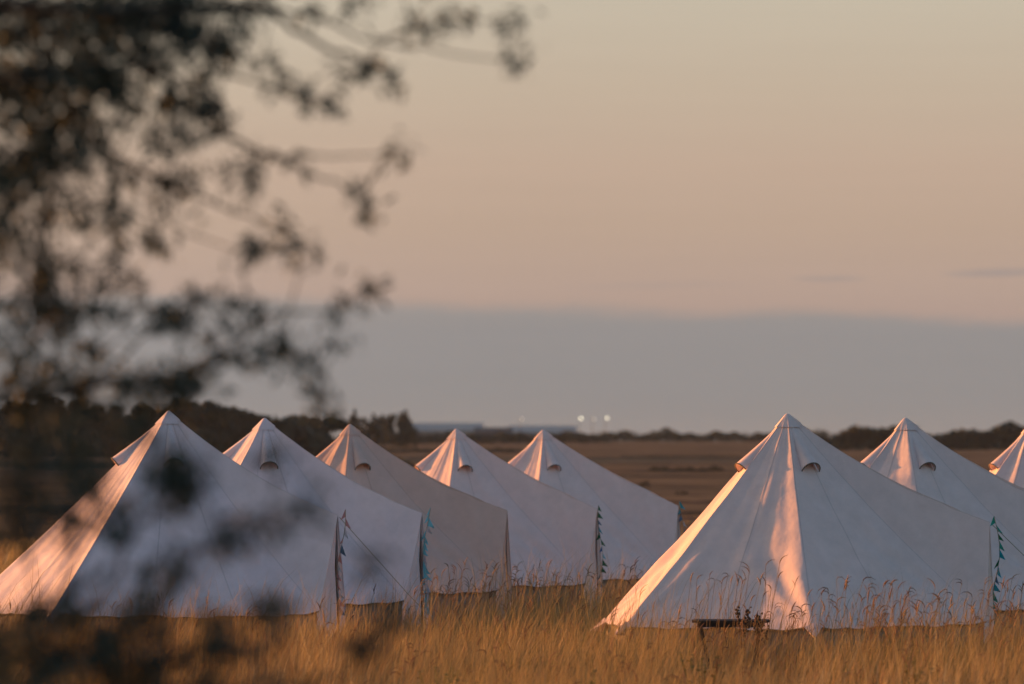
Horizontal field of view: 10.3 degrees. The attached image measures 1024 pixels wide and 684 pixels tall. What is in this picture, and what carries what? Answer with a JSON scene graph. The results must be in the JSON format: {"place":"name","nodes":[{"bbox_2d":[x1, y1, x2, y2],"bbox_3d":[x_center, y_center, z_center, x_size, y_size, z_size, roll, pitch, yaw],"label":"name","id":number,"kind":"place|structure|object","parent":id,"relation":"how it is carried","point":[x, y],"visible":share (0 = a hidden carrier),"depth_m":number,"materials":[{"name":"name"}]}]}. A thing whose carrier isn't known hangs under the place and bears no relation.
{"place":"outdoors","nodes":[
{"label":"outdoors","id":0,"kind":"place"},
{"bbox_2d":[0,441,1011,682],"bbox_3d":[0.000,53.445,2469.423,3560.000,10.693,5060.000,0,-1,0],"label":"ground","id":1,"kind":"structure","parent":0,"point":[702,488],"depth_m":629.48,"materials":[{"name":"brown plant"}]},
{"bbox_2d":[0,402,43,453],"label":"woodland tree","id":2,"kind":"object","parent":1,"relation":"on","point":[4,431],"visible":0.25,"depth_m":659.30,"materials":[{"name":"green plant"}]},
{"bbox_2d":[33,398,66,425],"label":"woodland tree","id":3,"kind":"object","parent":1,"relation":"on","point":[56,401],"visible":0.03,"depth_m":697.43,"materials":[{"name":"green plant"}]},
{"bbox_2d":[50,402,107,454],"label":"woodland tree","id":4,"kind":"object","parent":1,"relation":"on","point":[94,436],"visible":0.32,"depth_m":638.37,"materials":[{"name":"green plant"}]},
{"bbox_2d":[108,405,123,416],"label":"woodland tree","id":5,"kind":"object","parent":1,"relation":"on","point":[120,414],"visible":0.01,"depth_m":692.58,"materials":[{"name":"green plant"}]},
{"bbox_2d":[104,401,157,451],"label":"woodland tree","id":6,"kind":"object","parent":1,"relation":"on","point":[122,443],"visible":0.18,"depth_m":649.65,"materials":[{"name":"green plant"}]},
{"bbox_2d":[0,400,335,457],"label":"undergrowth","id":7,"kind":"object","parent":1,"relation":"on","point":[298,430],"visible":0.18,"depth_m":675.48,"materials":[{"name":"green plant"}]},
{"bbox_2d":[169,397,234,452],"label":"woodland tree","id":8,"kind":"object","parent":1,"relation":"on","point":[199,416],"visible":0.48,"depth_m":658.48,"materials":[{"name":"green plant"}]},
{"bbox_2d":[0,456,414,469],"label":"scrub","id":9,"kind":"object","parent":1,"relation":"on","point":[3,460],"visible":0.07,"depth_m":476.02,"materials":[{"name":"green plant"}]},
{"bbox_2d":[0,393,438,683],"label":"foreground sapling","id":10,"kind":"object","parent":1,"relation":"on","point":[56,663],"visible":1,"depth_m":14.89,"materials":[{"name":"green plant"}]},
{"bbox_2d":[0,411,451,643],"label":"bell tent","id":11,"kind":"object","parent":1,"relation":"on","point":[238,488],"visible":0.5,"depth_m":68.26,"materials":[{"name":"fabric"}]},
{"bbox_2d":[336,510,349,615],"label":"bunting","id":12,"kind":"object","parent":11,"relation":"hanging from","point":[340,560],"visible":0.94,"depth_m":68.23,"materials":[{"name":"blue fabric"}]},
{"bbox_2d":[216,402,252,421],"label":"woodland tree","id":13,"kind":"object","parent":1,"relation":"on","point":[238,413],"visible":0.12,"depth_m":697.57,"materials":[{"name":"green plant"}]},
{"bbox_2d":[237,412,262,426],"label":"woodland tree","id":14,"kind":"object","parent":1,"relation":"on","point":[251,420],"visible":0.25,"depth_m":678.84,"materials":[{"name":"green plant"}]},
{"bbox_2d":[0,0,546,441],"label":"foreground tree","id":15,"kind":"object","parent":1,"relation":"on","point":[99,77],"visible":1,"depth_m":19.41,"materials":[{"name":"green plant"}]},
{"bbox_2d":[287,412,322,427],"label":"woodland tree","id":16,"kind":"object","parent":1,"relation":"on","point":[305,415],"visible":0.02,"depth_m":719.47,"materials":[{"name":"green plant"}]},
{"bbox_2d":[223,418,428,639],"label":"bell tent","id":17,"kind":"object","parent":1,"relation":"on","point":[374,519],"visible":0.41,"depth_m":74.39,"materials":[{"name":"fabric"}]},
{"bbox_2d":[420,507,434,615],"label":"bunting","id":18,"kind":"object","parent":17,"relation":"hanging from","point":[425,570],"visible":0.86,"depth_m":74.13,"materials":[{"name":"teal fabric"}]},
{"bbox_2d":[311,416,348,438],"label":"woodland tree","id":19,"kind":"object","parent":1,"relation":"on","point":[327,426],"visible":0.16,"depth_m":739.56,"materials":[{"name":"green plant"}]},
{"bbox_2d":[348,408,358,429],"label":"hedgerow tree","id":20,"kind":"object","parent":1,"relation":"on","point":[353,418],"visible":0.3,"depth_m":949.53,"materials":[{"name":"green plant"}]},
{"bbox_2d":[356,417,367,434],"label":"hedgerow tree","id":21,"kind":"object","parent":1,"relation":"on","point":[360,427],"visible":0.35,"depth_m":959.49,"materials":[{"name":"green plant"}]},
{"bbox_2d":[364,413,379,443],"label":"hedgerow tree","id":22,"kind":"object","parent":1,"relation":"on","point":[370,428],"visible":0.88,"depth_m":949.89,"materials":[{"name":"green plant"}]},
{"bbox_2d":[373,414,395,447],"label":"hedgerow tree","id":23,"kind":"object","parent":1,"relation":"on","point":[381,420],"visible":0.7,"depth_m":949.31,"materials":[{"name":"green plant"}]},
{"bbox_2d":[381,413,402,448],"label":"hedgerow tree","id":24,"kind":"object","parent":1,"relation":"on","point":[388,429],"visible":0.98,"depth_m":939.63,"materials":[{"name":"green plant"}]},
{"bbox_2d":[396,410,413,448],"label":"hedgerow tree","id":25,"kind":"object","parent":1,"relation":"on","point":[406,437],"visible":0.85,"depth_m":949.41,"materials":[{"name":"green plant"}]},
{"bbox_2d":[404,418,418,448],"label":"hedgerow tree","id":26,"kind":"object","parent":1,"relation":"on","point":[414,432],"visible":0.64,"depth_m":959.23,"materials":[{"name":"green plant"}]},
{"bbox_2d":[316,424,511,631],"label":"bell tent","id":27,"kind":"object","parent":1,"relation":"on","point":[465,525],"visible":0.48,"depth_m":81.21,"materials":[{"name":"beige fabric"}]},
{"bbox_2d":[416,667,470,683],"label":"weed","id":28,"kind":"object","parent":1,"relation":"on","point":[456,679],"visible":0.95,"depth_m":45.50,"materials":[{"name":"brown plant"}]},
{"bbox_2d":[410,423,483,440],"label":"shed","id":29,"kind":"structure","parent":1,"relation":"on","point":[436,429],"depth_m":1495.83,"materials":[{"name":"grey"}]},
{"bbox_2d":[382,447,521,451],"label":"hedge","id":30,"kind":"object","parent":1,"relation":"on","point":[389,449],"visible":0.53,"depth_m":879.09,"materials":[{"name":"green plant"}]},
{"bbox_2d":[335,430,610,443],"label":"hedge","id":31,"kind":"object","parent":1,"relation":"on","point":[519,437],"visible":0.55,"depth_m":1177.78,"materials":[{"name":"green plant"}]},
{"bbox_2d":[474,427,512,440],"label":"shed","id":32,"kind":"structure","parent":1,"relation":"on","point":[486,431],"depth_m":1436.28,"materials":[{"name":"grey"}]},
{"bbox_2d":[414,429,602,618],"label":"bell tent","id":33,"kind":"object","parent":1,"relation":"on","point":[547,517],"visible":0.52,"depth_m":86.56,"materials":[{"name":"fabric"}]},
{"bbox_2d":[596,505,607,586],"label":"bunting","id":34,"kind":"object","parent":33,"relation":"hanging from","point":[602,543],"visible":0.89,"depth_m":86.35,"materials":[{"name":"blue fabric"}]},
{"bbox_2d":[0,511,1023,683],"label":"tall grass","id":35,"kind":"structure","parent":1,"relation":"on","point":[581,669],"depth_m":55.31,"materials":[{"name":"brown plant"}]},
{"bbox_2d":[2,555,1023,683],"bbox_3d":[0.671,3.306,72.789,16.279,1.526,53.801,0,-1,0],"label":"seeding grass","id":36,"kind":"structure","parent":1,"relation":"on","point":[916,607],"depth_m":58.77,"materials":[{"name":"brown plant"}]},
{"bbox_2d":[508,426,576,440],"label":"shed","id":37,"kind":"structure","parent":1,"relation":"on","point":[534,431],"depth_m":1496.04,"materials":[{"name":"grey"}]},
{"bbox_2d":[508,430,680,609],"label":"bell tent","id":38,"kind":"object","parent":1,"relation":"on","point":[644,521],"visible":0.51,"depth_m":92.21,"materials":[{"name":"fabric"}]},
{"bbox_2d":[678,501,685,531],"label":"bunting","id":39,"kind":"object","parent":38,"relation":"hanging from","point":[679,512],"visible":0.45,"depth_m":92.05,"materials":[{"name":"blue fabric"}]},
{"bbox_2d":[576,670,617,683],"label":"weed","id":40,"kind":"object","parent":1,"relation":"on","point":[594,678],"visible":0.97,"depth_m":45.05,"materials":[{"name":"brown plant"}]},
{"bbox_2d":[638,481,650,486],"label":"bush","id":41,"kind":"object","parent":1,"relation":"on","point":[644,483],"visible":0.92,"depth_m":339.72,"materials":[{"name":"green plant"}]},
{"bbox_2d":[656,427,670,433],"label":"hedgerow tree","id":42,"kind":"object","parent":1,"relation":"on","point":[663,429],"visible":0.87,"depth_m":1289.51,"materials":[{"name":"green plant"}]},
{"bbox_2d":[568,430,769,441],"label":"hedge","id":43,"kind":"object","parent":1,"relation":"on","point":[671,435],"visible":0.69,"depth_m":1277.71,"materials":[{"name":"green plant"}]},
{"bbox_2d":[620,454,739,457],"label":"hedge","id":44,"kind":"object","parent":1,"relation":"on","point":[694,455],"visible":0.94,"depth_m":729.48,"materials":[{"name":"green plant"}]},
{"bbox_2d":[646,466,724,470],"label":"hedge","id":45,"kind":"object","parent":1,"relation":"on","point":[713,468],"visible":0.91,"depth_m":469.06,"materials":[{"name":"green plant"}]},
{"bbox_2d":[680,651,727,683],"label":"weed","id":46,"kind":"object","parent":1,"relation":"on","point":[705,665],"visible":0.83,"depth_m":48.94,"materials":[{"name":"brown plant"}]},
{"bbox_2d":[692,619,769,672],"bbox_3d":[2.325,3.341,60.439,0.830,0.784,0.552,0,-1,4],"label":"wooden table","id":47,"kind":"object","parent":1,"relation":"on","point":[714,622],"visible":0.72,"depth_m":60.21,"materials":[{"name":"brown wood"}]},
{"bbox_2d":[735,606,751,670],"bbox_3d":[2.416,3.235,59.562,0.257,0.953,0.118,1,-2,-33],"label":"dock plant","id":48,"kind":"object","parent":1,"relation":"on","point":[747,612],"visible":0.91,"depth_m":59.56,"materials":[{"name":"brown plant"}]},
{"bbox_2d":[753,612,769,671],"bbox_3d":[2.623,3.281,59.868,0.172,0.874,0.172,0,-1,0],"label":"dock plant","id":49,"kind":"object","parent":1,"relation":"on","point":[757,628],"visible":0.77,"depth_m":59.83,"materials":[{"name":"brown plant"}]},
{"bbox_2d":[581,413,1023,675],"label":"bell tent","id":50,"kind":"object","parent":1,"relation":"on","point":[815,508],"visible":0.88,"depth_m":64.03,"materials":[{"name":"fabric"}]},
{"bbox_2d":[990,517,1004,626],"bbox_3d":[5.482,2.600,64.348,0.206,1.270,0.084,0,-1,0],"label":"bunting","id":51,"kind":"object","parent":50,"relation":"hanging from","point":[995,587],"visible":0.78,"depth_m":64.34,"materials":[{"name":"teal fabric"}]},
{"bbox_2d":[815,428,828,435],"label":"hedgerow tree","id":52,"kind":"object","parent":1,"relation":"on","point":[823,432],"visible":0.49,"depth_m":1149.43,"materials":[{"name":"green plant"}]},
{"bbox_2d":[901,657,932,683],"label":"weed","id":53,"kind":"object","parent":1,"relation":"on","point":[914,676],"visible":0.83,"depth_m":46.94,"materials":[{"name":"brown plant"}]},
{"bbox_2d":[812,420,1023,449],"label":"hedge","id":54,"kind":"object","parent":1,"relation":"on","point":[1003,436],"visible":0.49,"depth_m":897.37,"materials":[{"name":"green plant"}]},
{"bbox_2d":[860,418,1023,641],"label":"bell tent","id":55,"kind":"object","parent":1,"relation":"on","point":[908,453],"visible":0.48,"depth_m":71.96,"materials":[{"name":"fabric"}]},
{"bbox_2d":[989,430,1023,487],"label":"bell tent","id":56,"kind":"object","parent":1,"relation":"on","point":[1007,464],"visible":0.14,"depth_m":78.61,"materials":[{"name":"fabric"}]},
{"bbox_2d":[0,0,1023,441],"label":"sky","id":57,"kind":"structure","parent":0,"point":[699,217],"materials":[{"name":"grey"}]}
]}

